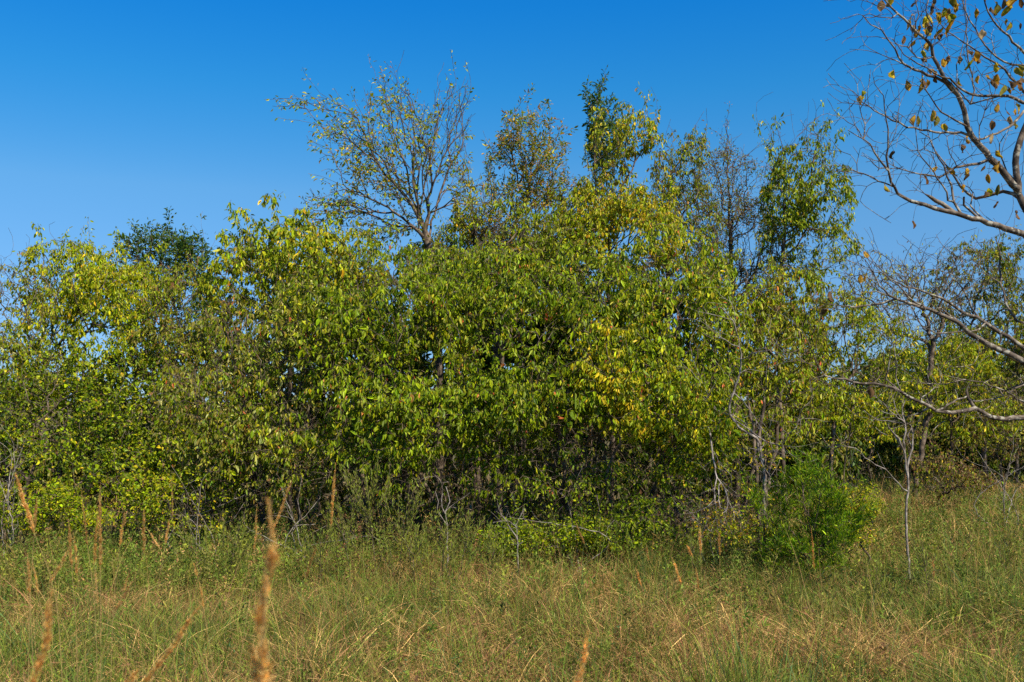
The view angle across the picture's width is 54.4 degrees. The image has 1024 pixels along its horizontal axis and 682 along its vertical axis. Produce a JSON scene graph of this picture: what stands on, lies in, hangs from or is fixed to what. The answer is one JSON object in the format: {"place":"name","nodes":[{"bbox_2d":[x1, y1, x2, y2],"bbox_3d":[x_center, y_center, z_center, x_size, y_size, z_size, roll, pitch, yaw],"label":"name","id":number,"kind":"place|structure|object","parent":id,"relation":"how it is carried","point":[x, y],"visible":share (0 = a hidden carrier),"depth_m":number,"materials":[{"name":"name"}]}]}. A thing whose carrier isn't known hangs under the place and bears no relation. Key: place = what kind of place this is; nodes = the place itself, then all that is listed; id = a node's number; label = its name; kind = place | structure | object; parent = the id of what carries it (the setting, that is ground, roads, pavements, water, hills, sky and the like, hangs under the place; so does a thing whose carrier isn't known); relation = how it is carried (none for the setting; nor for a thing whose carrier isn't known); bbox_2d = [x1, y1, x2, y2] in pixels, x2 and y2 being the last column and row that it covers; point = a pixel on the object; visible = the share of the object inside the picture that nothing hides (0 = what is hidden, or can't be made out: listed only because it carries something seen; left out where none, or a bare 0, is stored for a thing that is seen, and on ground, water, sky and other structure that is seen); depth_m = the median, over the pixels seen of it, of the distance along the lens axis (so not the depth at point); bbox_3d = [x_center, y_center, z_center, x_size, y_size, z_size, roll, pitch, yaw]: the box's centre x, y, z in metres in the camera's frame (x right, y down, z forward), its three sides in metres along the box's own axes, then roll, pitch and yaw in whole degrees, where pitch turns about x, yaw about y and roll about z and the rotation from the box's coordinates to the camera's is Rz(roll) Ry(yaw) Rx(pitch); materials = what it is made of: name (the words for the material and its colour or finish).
{"place":"outdoors","nodes":[
{"label":"outdoors","id":0,"kind":"place"},
{"bbox_2d":[0,402,1023,681],"bbox_3d":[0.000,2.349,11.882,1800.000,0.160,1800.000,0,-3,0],"label":"ground","id":1,"kind":"structure","parent":0,"point":[428,538],"depth_m":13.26,"materials":[{"name":"green plant"}]},
{"bbox_2d":[0,427,34,558],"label":"dead shrub","id":2,"kind":"object","parent":1,"relation":"on","point":[11,539],"visible":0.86,"depth_m":9.10,"materials":[{"name":"grey wood"}]},
{"bbox_2d":[0,367,54,506],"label":"background tree","id":3,"kind":"object","parent":1,"relation":"on","point":[13,445],"visible":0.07,"depth_m":14.67,"materials":[{"name":"green plant"}]},
{"bbox_2d":[0,228,66,540],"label":"tree","id":4,"kind":"object","parent":1,"relation":"on","point":[45,292],"visible":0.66,"depth_m":10.75,"materials":[{"name":"green plant"}]},
{"bbox_2d":[28,589,53,681],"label":"seed stalk","id":5,"kind":"object","parent":1,"relation":"on","point":[41,657],"visible":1,"depth_m":1.57,"materials":[{"name":"brown plant"}]},
{"bbox_2d":[0,314,150,552],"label":"shrub","id":6,"kind":"object","parent":1,"relation":"on","point":[93,384],"visible":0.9,"depth_m":9.92,"materials":[{"name":"green plant"}]},
{"bbox_2d":[15,473,136,681],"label":"seed stalk","id":7,"kind":"object","parent":1,"relation":"on","point":[28,514],"visible":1,"depth_m":3.57,"materials":[{"name":"brown plant"}]},
{"bbox_2d":[0,361,159,507],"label":"background tree","id":8,"kind":"object","parent":1,"relation":"on","point":[47,474],"visible":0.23,"depth_m":14.57,"materials":[{"name":"green plant"}]},
{"bbox_2d":[56,486,103,681],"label":"seed stalk","id":9,"kind":"object","parent":1,"relation":"on","point":[100,540],"visible":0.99,"depth_m":3.56,"materials":[{"name":"brown plant"}]},
{"bbox_2d":[0,217,181,538],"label":"tree","id":10,"kind":"object","parent":1,"relation":"on","point":[107,283],"visible":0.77,"depth_m":10.80,"materials":[{"name":"green plant"}]},
{"bbox_2d":[0,434,228,565],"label":"shrub","id":11,"kind":"object","parent":1,"relation":"on","point":[70,507],"visible":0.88,"depth_m":9.09,"materials":[{"name":"green plant"}]},
{"bbox_2d":[7,596,233,681],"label":"grass tuft","id":12,"kind":"object","parent":1,"relation":"on","point":[97,662],"visible":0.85,"depth_m":4.53,"materials":[{"name":"green plant"}]},
{"bbox_2d":[55,337,211,507],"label":"background tree","id":13,"kind":"object","parent":1,"relation":"on","point":[147,423],"visible":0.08,"depth_m":14.98,"materials":[{"name":"green plant"}]},
{"bbox_2d":[141,509,145,675],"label":"seed stalk","id":14,"kind":"object","parent":1,"relation":"on","point":[143,537],"visible":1,"depth_m":4.15,"materials":[{"name":"brown plant"}]},
{"bbox_2d":[106,207,218,511],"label":"tree","id":15,"kind":"object","parent":1,"relation":"on","point":[183,247],"visible":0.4,"depth_m":14.52,"materials":[{"name":"green plant"}]},
{"bbox_2d":[78,334,250,546],"bbox_3d":[-3.282,1.120,9.688,1.688,2.428,1.285,-1,-3,10],"label":"shrub","id":16,"kind":"object","parent":1,"relation":"on","point":[147,461],"visible":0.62,"depth_m":9.54,"materials":[{"name":"green plant"}]},
{"bbox_2d":[107,249,241,529],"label":"tree","id":17,"kind":"object","parent":1,"relation":"on","point":[198,357],"visible":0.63,"depth_m":10.69,"materials":[{"name":"green plant"}]},
{"bbox_2d":[144,599,205,681],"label":"seed stalk","id":18,"kind":"object","parent":1,"relation":"on","point":[158,664],"visible":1,"depth_m":2.26,"materials":[{"name":"brown plant"}]},
{"bbox_2d":[172,513,222,595],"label":"feathery weed","id":19,"kind":"object","parent":1,"relation":"on","point":[188,544],"visible":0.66,"depth_m":7.73,"materials":[{"name":"green plant"}]},
{"bbox_2d":[167,466,266,563],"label":"dead shrub","id":20,"kind":"object","parent":1,"relation":"on","point":[196,528],"visible":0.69,"depth_m":8.88,"materials":[{"name":"grey wood"}]},
{"bbox_2d":[216,498,263,585],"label":"feathery weed","id":21,"kind":"object","parent":1,"relation":"on","point":[234,542],"visible":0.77,"depth_m":7.81,"materials":[{"name":"green plant"}]},
{"bbox_2d":[188,476,293,681],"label":"seed stalk","id":22,"kind":"object","parent":1,"relation":"on","point":[279,515],"visible":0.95,"depth_m":4.36,"materials":[{"name":"brown plant"}]},
{"bbox_2d":[150,276,336,520],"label":"background tree","id":23,"kind":"object","parent":1,"relation":"on","point":[320,403],"visible":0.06,"depth_m":13.11,"materials":[{"name":"green plant"}]},
{"bbox_2d":[187,389,312,533],"bbox_3d":[-2.804,1.376,10.520,1.328,1.904,2.017,0,-3,0],"label":"undergrowth shrub","id":24,"kind":"object","parent":1,"relation":"on","point":[242,504],"visible":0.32,"depth_m":10.28,"materials":[{"name":"green plant"}]},
{"bbox_2d":[151,256,351,549],"bbox_3d":[-2.507,0.679,9.515,1.850,3.187,1.793,0,-3,0],"label":"tree","id":25,"kind":"object","parent":1,"relation":"on","point":[216,428],"visible":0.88,"depth_m":9.32,"materials":[{"name":"green plant"}]},
{"bbox_2d":[247,635,259,681],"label":"seed stalk","id":26,"kind":"object","parent":1,"relation":"on","point":[252,655],"visible":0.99,"depth_m":1.25,"materials":[{"name":"brown plant"}]},
{"bbox_2d":[250,497,280,681],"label":"seed stalk","id":27,"kind":"object","parent":1,"relation":"on","point":[259,616],"visible":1,"depth_m":1.23,"materials":[{"name":"brown plant"}]},
{"bbox_2d":[197,190,398,540],"bbox_3d":[-2.343,0.362,10.853,2.133,4.047,1.760,0,-3,0],"label":"tree","id":28,"kind":"object","parent":1,"relation":"on","point":[264,260],"visible":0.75,"depth_m":10.63,"materials":[{"name":"green plant"}]},
{"bbox_2d":[244,478,383,561],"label":"dead shrub","id":29,"kind":"object","parent":1,"relation":"on","point":[301,524],"visible":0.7,"depth_m":8.64,"materials":[{"name":"grey wood"}]},
{"bbox_2d":[299,522,336,590],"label":"feathery weed","id":30,"kind":"object","parent":1,"relation":"on","point":[320,559],"visible":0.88,"depth_m":7.80,"materials":[{"name":"green plant"}]},
{"bbox_2d":[230,255,412,519],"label":"background tree","id":31,"kind":"object","parent":1,"relation":"on","point":[312,407],"visible":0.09,"depth_m":13.04,"materials":[{"name":"green plant"}]},
{"bbox_2d":[276,391,389,553],"bbox_3d":[-1.822,1.348,10.649,1.325,2.003,1.969,0,-3,0],"label":"undergrowth shrub","id":32,"kind":"object","parent":1,"relation":"on","point":[322,503],"visible":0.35,"depth_m":10.59,"materials":[{"name":"green plant"}]},
{"bbox_2d":[322,463,364,681],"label":"seed stalk","id":33,"kind":"object","parent":1,"relation":"on","point":[332,497],"visible":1,"depth_m":4.56,"materials":[{"name":"brown plant"}]},
{"bbox_2d":[321,498,369,584],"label":"feathery weed","id":34,"kind":"object","parent":1,"relation":"on","point":[346,545],"visible":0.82,"depth_m":7.90,"materials":[{"name":"green plant"}]},
{"bbox_2d":[337,455,394,577],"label":"feathery weed","id":35,"kind":"object","parent":1,"relation":"on","point":[364,510],"visible":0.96,"depth_m":8.02,"materials":[{"name":"green plant"}]},
{"bbox_2d":[264,50,496,534],"bbox_3d":[-1.589,-0.660,12.073,2.804,6.106,1.690,0,-3,0],"label":"tree","id":36,"kind":"object","parent":1,"relation":"on","point":[425,235],"visible":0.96,"depth_m":12.04,"materials":[{"name":"green plant"}]},
{"bbox_2d":[269,213,504,550],"bbox_3d":[-1.189,0.495,9.663,2.370,3.581,2.409,0,-3,0],"label":"tree","id":37,"kind":"object","parent":1,"relation":"on","point":[401,402],"visible":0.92,"depth_m":9.15,"materials":[{"name":"green plant"}]},
{"bbox_2d":[306,249,483,519],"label":"background tree","id":38,"kind":"object","parent":1,"relation":"on","point":[389,381],"visible":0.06,"depth_m":13.34,"materials":[{"name":"green plant"}]},
{"bbox_2d":[374,468,430,581],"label":"feathery weed","id":39,"kind":"object","parent":1,"relation":"on","point":[407,513],"visible":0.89,"depth_m":7.94,"materials":[{"name":"green plant"}]},
{"bbox_2d":[392,516,427,586],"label":"feathery weed","id":40,"kind":"object","parent":1,"relation":"on","point":[416,547],"visible":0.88,"depth_m":7.72,"materials":[{"name":"green plant"}]},
{"bbox_2d":[355,375,480,552],"bbox_3d":[-1.013,1.339,10.436,1.242,1.998,2.047,-1,-3,11],"label":"undergrowth shrub","id":41,"kind":"object","parent":1,"relation":"on","point":[423,507],"visible":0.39,"depth_m":10.18,"materials":[{"name":"green plant"}]},
{"bbox_2d":[422,502,464,584],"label":"feathery weed","id":42,"kind":"object","parent":1,"relation":"on","point":[444,540],"visible":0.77,"depth_m":7.71,"materials":[{"name":"green plant"}]},
{"bbox_2d":[393,130,516,523],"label":"tree","id":43,"kind":"object","parent":1,"relation":"on","point":[456,222],"visible":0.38,"depth_m":12.26,"materials":[{"name":"green plant"}]},
{"bbox_2d":[443,506,485,587],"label":"feathery weed","id":44,"kind":"object","parent":1,"relation":"on","point":[465,544],"visible":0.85,"depth_m":7.62,"materials":[{"name":"green plant"}]},
{"bbox_2d":[382,274,559,523],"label":"background tree","id":45,"kind":"object","parent":1,"relation":"on","point":[423,371],"visible":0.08,"depth_m":13.03,"materials":[{"name":"green plant"}]},
{"bbox_2d":[431,383,549,538],"bbox_3d":[-0.161,1.373,10.867,1.405,1.888,2.025,0,-3,0],"label":"undergrowth shrub","id":46,"kind":"object","parent":1,"relation":"on","point":[484,509],"visible":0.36,"depth_m":10.70,"materials":[{"name":"green plant"}]},
{"bbox_2d":[477,521,511,593],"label":"feathery weed","id":47,"kind":"object","parent":1,"relation":"on","point":[488,542],"visible":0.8,"depth_m":7.62,"materials":[{"name":"green plant"}]},
{"bbox_2d":[401,179,600,533],"bbox_3d":[-0.105,0.296,11.562,2.375,4.356,1.375,0,-3,0],"label":"tree","id":48,"kind":"object","parent":1,"relation":"on","point":[545,240],"visible":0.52,"depth_m":11.44,"materials":[{"name":"green plant"}]},
{"bbox_2d":[0,477,1023,681],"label":"meadow weeds","id":49,"kind":"object","parent":1,"relation":"on","point":[132,551],"visible":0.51,"depth_m":7.55,"materials":[{"name":"green plant"}]},
{"bbox_2d":[462,83,595,521],"bbox_3d":[0.124,-0.366,12.654,1.918,5.753,1.313,0,-3,0],"label":"tree","id":50,"kind":"object","parent":1,"relation":"on","point":[511,145],"visible":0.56,"depth_m":12.51,"materials":[{"name":"green plant"}]},
{"bbox_2d":[421,229,647,553],"bbox_3d":[0.216,0.536,9.577,2.322,3.411,2.290,0,-3,0],"label":"tree","id":51,"kind":"object","parent":1,"relation":"on","point":[513,396],"visible":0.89,"depth_m":9.11,"materials":[{"name":"green plant"}]},
{"bbox_2d":[459,240,622,519],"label":"background tree","id":52,"kind":"object","parent":1,"relation":"on","point":[557,334],"visible":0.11,"depth_m":13.22,"materials":[{"name":"green plant"}]},
{"bbox_2d":[475,473,629,562],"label":"shrub","id":53,"kind":"object","parent":1,"relation":"on","point":[570,537],"visible":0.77,"depth_m":8.49,"materials":[{"name":"green plant"}]},
{"bbox_2d":[508,466,611,574],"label":"dead shrub","id":54,"kind":"object","parent":1,"relation":"on","point":[568,532],"visible":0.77,"depth_m":8.47,"materials":[{"name":"grey wood"}]},
{"bbox_2d":[506,397,627,535],"bbox_3d":[0.605,1.308,10.562,1.232,1.987,2.069,-1,-4,18],"label":"undergrowth shrub","id":55,"kind":"object","parent":1,"relation":"on","point":[535,502],"visible":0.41,"depth_m":10.44,"materials":[{"name":"green plant"}]},
{"bbox_2d":[574,630,590,681],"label":"seed stalk","id":56,"kind":"object","parent":1,"relation":"on","point":[583,660],"visible":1,"depth_m":1.67,"materials":[{"name":"brown plant"}]},
{"bbox_2d":[527,553,643,654],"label":"grass tuft","id":57,"kind":"object","parent":1,"relation":"on","point":[580,586],"visible":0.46,"depth_m":6.71,"materials":[{"name":"green plant"}]},
{"bbox_2d":[577,65,625,499],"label":"tree","id":58,"kind":"object","parent":1,"relation":"on","point":[610,124],"visible":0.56,"depth_m":13.06,"materials":[{"name":"green plant"}]},
{"bbox_2d":[509,620,697,681],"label":"grass tuft","id":59,"kind":"object","parent":1,"relation":"on","point":[617,668],"visible":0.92,"depth_m":4.97,"materials":[{"name":"green plant"}]},
{"bbox_2d":[562,314,659,558],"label":"tree","id":60,"kind":"object","parent":1,"relation":"on","point":[622,406],"visible":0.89,"depth_m":8.74,"materials":[{"name":"green plant"}]},
{"bbox_2d":[532,245,692,516],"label":"background tree","id":61,"kind":"object","parent":1,"relation":"on","point":[594,443],"visible":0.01,"depth_m":13.47,"materials":[{"name":"green plant"}]},
{"bbox_2d":[559,81,690,518],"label":"tree","id":62,"kind":"object","parent":1,"relation":"on","point":[626,209],"visible":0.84,"depth_m":11.72,"materials":[{"name":"green plant"}]},
{"bbox_2d":[587,452,713,567],"bbox_3d":[1.205,1.590,8.831,1.233,1.191,0.750,2,-4,-31],"label":"shrub","id":63,"kind":"object","parent":1,"relation":"on","point":[621,522],"visible":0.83,"depth_m":8.78,"materials":[{"name":"green plant"}]},
{"bbox_2d":[592,417,714,534],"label":"undergrowth shrub","id":64,"kind":"object","parent":1,"relation":"on","point":[634,482],"visible":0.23,"depth_m":10.69,"materials":[{"name":"green plant"}]},
{"bbox_2d":[583,202,753,550],"bbox_3d":[1.459,0.363,9.629,1.742,3.833,2.388,0,-3,0],"label":"tree","id":65,"kind":"object","parent":1,"relation":"on","point":[664,381],"visible":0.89,"depth_m":9.27,"materials":[{"name":"green plant"}]},
{"bbox_2d":[635,110,729,531],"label":"tree","id":66,"kind":"object","parent":1,"relation":"on","point":[688,154],"visible":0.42,"depth_m":12.19,"materials":[{"name":"green plant"}]},
{"bbox_2d":[679,526,710,594],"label":"feathery weed","id":67,"kind":"object","parent":1,"relation":"on","point":[691,544],"visible":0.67,"depth_m":7.79,"materials":[{"name":"green plant"}]},
{"bbox_2d":[614,279,786,517],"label":"background tree","id":68,"kind":"object","parent":1,"relation":"on","point":[685,349],"visible":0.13,"depth_m":13.09,"materials":[{"name":"green plant"}]},
{"bbox_2d":[669,458,751,574],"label":"dead shrub","id":69,"kind":"object","parent":1,"relation":"on","point":[706,522],"visible":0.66,"depth_m":8.60,"materials":[{"name":"grey wood"}]},
{"bbox_2d":[685,427,746,532],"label":"fallen branch","id":70,"kind":"object","parent":1,"relation":"on","point":[712,451],"visible":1,"depth_m":7.64,"materials":[{"name":"grey wood"}]},
{"bbox_2d":[662,386,786,532],"bbox_3d":[2.370,1.370,11.175,1.286,1.935,2.177,-2,-4,28],"label":"undergrowth shrub","id":71,"kind":"object","parent":1,"relation":"on","point":[727,483],"visible":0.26,"depth_m":11.12,"materials":[{"name":"green plant"}]},
{"bbox_2d":[687,101,789,515],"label":"tree","id":72,"kind":"object","parent":1,"relation":"on","point":[732,220],"visible":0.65,"depth_m":12.46,"materials":[{"name":"green plant"}]},
{"bbox_2d":[691,437,796,564],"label":"shrub","id":73,"kind":"object","parent":1,"relation":"on","point":[733,526],"visible":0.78,"depth_m":8.48,"materials":[{"name":"green plant"}]},
{"bbox_2d":[667,270,821,568],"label":"dead tree","id":74,"kind":"object","parent":1,"relation":"on","point":[756,437],"visible":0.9,"depth_m":8.92,"materials":[{"name":"grey wood"}]},
{"bbox_2d":[658,591,847,681],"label":"grass tuft","id":75,"kind":"object","parent":1,"relation":"on","point":[740,660],"visible":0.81,"depth_m":5.14,"materials":[{"name":"green plant"}]},
{"bbox_2d":[683,225,837,530],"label":"tree","id":76,"kind":"object","parent":1,"relation":"on","point":[775,300],"visible":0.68,"depth_m":10.72,"materials":[{"name":"green plant"}]},
{"bbox_2d":[734,361,788,554],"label":"dead tree","id":77,"kind":"object","parent":1,"relation":"on","point":[759,432],"visible":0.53,"depth_m":9.30,"materials":[{"name":"grey wood"}]},
{"bbox_2d":[697,283,871,504],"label":"background tree","id":78,"kind":"object","parent":1,"relation":"on","point":[839,457],"visible":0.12,"depth_m":14.05,"materials":[{"name":"green plant"}]},
{"bbox_2d":[752,93,864,522],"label":"tree","id":79,"kind":"object","parent":1,"relation":"on","point":[793,216],"visible":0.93,"depth_m":11.80,"materials":[{"name":"green plant"}]},
{"bbox_2d":[737,440,879,595],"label":"young cedar","id":80,"kind":"object","parent":1,"relation":"on","point":[840,529],"visible":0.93,"depth_m":8.29,"materials":[{"name":"green plant"}]},
{"bbox_2d":[709,630,941,681],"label":"grass tuft","id":81,"kind":"object","parent":1,"relation":"on","point":[841,667],"visible":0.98,"depth_m":4.62,"materials":[{"name":"green plant"}]},
{"bbox_2d":[766,265,926,514],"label":"tree","id":82,"kind":"object","parent":1,"relation":"on","point":[843,400],"visible":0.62,"depth_m":12.29,"materials":[{"name":"green plant"}]},
{"bbox_2d":[820,433,888,573],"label":"shrub","id":83,"kind":"object","parent":1,"relation":"on","point":[861,495],"visible":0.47,"depth_m":8.79,"materials":[{"name":"green plant"}]},
{"bbox_2d":[779,342,947,487],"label":"background tree","id":84,"kind":"object","parent":1,"relation":"on","point":[879,448],"visible":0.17,"depth_m":18.52,"materials":[{"name":"green plant"}]},
{"bbox_2d":[856,556,896,627],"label":"feathery weed","id":85,"kind":"object","parent":1,"relation":"on","point":[873,581],"visible":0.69,"depth_m":6.72,"materials":[{"name":"green plant"}]},
{"bbox_2d":[821,384,942,577],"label":"bare sapling","id":86,"kind":"object","parent":1,"relation":"on","point":[907,474],"visible":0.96,"depth_m":8.52,"materials":[{"name":"grey wood"}]},
{"bbox_2d":[763,0,1023,460],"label":"bare tree","id":87,"kind":"object","parent":1,"relation":"on","point":[1014,182],"visible":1,"depth_m":6.94,"materials":[{"name":"grey plant"}]},
{"bbox_2d":[828,336,992,477],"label":"background tree","id":88,"kind":"object","parent":1,"relation":"on","point":[892,449],"visible":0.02,"depth_m":20.05,"materials":[{"name":"green plant"}]},
{"bbox_2d":[837,228,998,500],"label":"tree","id":89,"kind":"object","parent":1,"relation":"on","point":[929,415],"visible":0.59,"depth_m":15.04,"materials":[{"name":"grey plant"}]},
{"bbox_2d":[904,532,939,621],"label":"feathery weed","id":90,"kind":"object","parent":1,"relation":"on","point":[922,557],"visible":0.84,"depth_m":6.93,"materials":[{"name":"green plant"}]},
{"bbox_2d":[824,320,1023,498],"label":"tree","id":91,"kind":"object","parent":1,"relation":"on","point":[989,366],"visible":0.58,"depth_m":15.19,"materials":[{"name":"green plant"}]},
{"bbox_2d":[897,402,1002,507],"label":"shrub","id":92,"kind":"object","parent":1,"relation":"on","point":[974,479],"visible":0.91,"depth_m":13.43,"materials":[{"name":"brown plant"}]},
{"bbox_2d":[879,337,1022,478],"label":"background tree","id":93,"kind":"object","parent":1,"relation":"on","point":[906,407],"visible":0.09,"depth_m":19.44,"materials":[{"name":"green plant"}]},
{"bbox_2d":[907,224,1023,489],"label":"tree","id":94,"kind":"object","parent":1,"relation":"on","point":[1007,266],"visible":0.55,"depth_m":16.77,"materials":[{"name":"green plant"}]},
{"bbox_2d":[926,301,1023,482],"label":"background tree","id":95,"kind":"object","parent":1,"relation":"on","point":[970,461],"visible":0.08,"depth_m":19.14,"materials":[{"name":"green plant"}]},
{"bbox_2d":[952,382,1023,505],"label":"tree","id":96,"kind":"object","parent":1,"relation":"on","point":[992,452],"visible":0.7,"depth_m":15.37,"materials":[{"name":"green plant"}]},
{"bbox_2d":[955,426,1023,535],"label":"dead shrub","id":97,"kind":"object","parent":1,"relation":"on","point":[1003,488],"visible":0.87,"depth_m":11.41,"materials":[{"name":"grey wood"}]},
{"bbox_2d":[975,319,1023,481],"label":"background tree","id":98,"kind":"object","parent":1,"relation":"on","point":[993,465],"visible":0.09,"depth_m":18.64,"materials":[{"name":"green plant"}]},
{"bbox_2d":[983,514,1023,581],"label":"feathery weed","id":99,"kind":"object","parent":1,"relation":"on","point":[1008,544],"visible":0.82,"depth_m":8.11,"materials":[{"name":"green plant"}]},
{"bbox_2d":[0,0,1023,401],"label":"sky","id":100,"kind":"structure","parent":0,"point":[113,112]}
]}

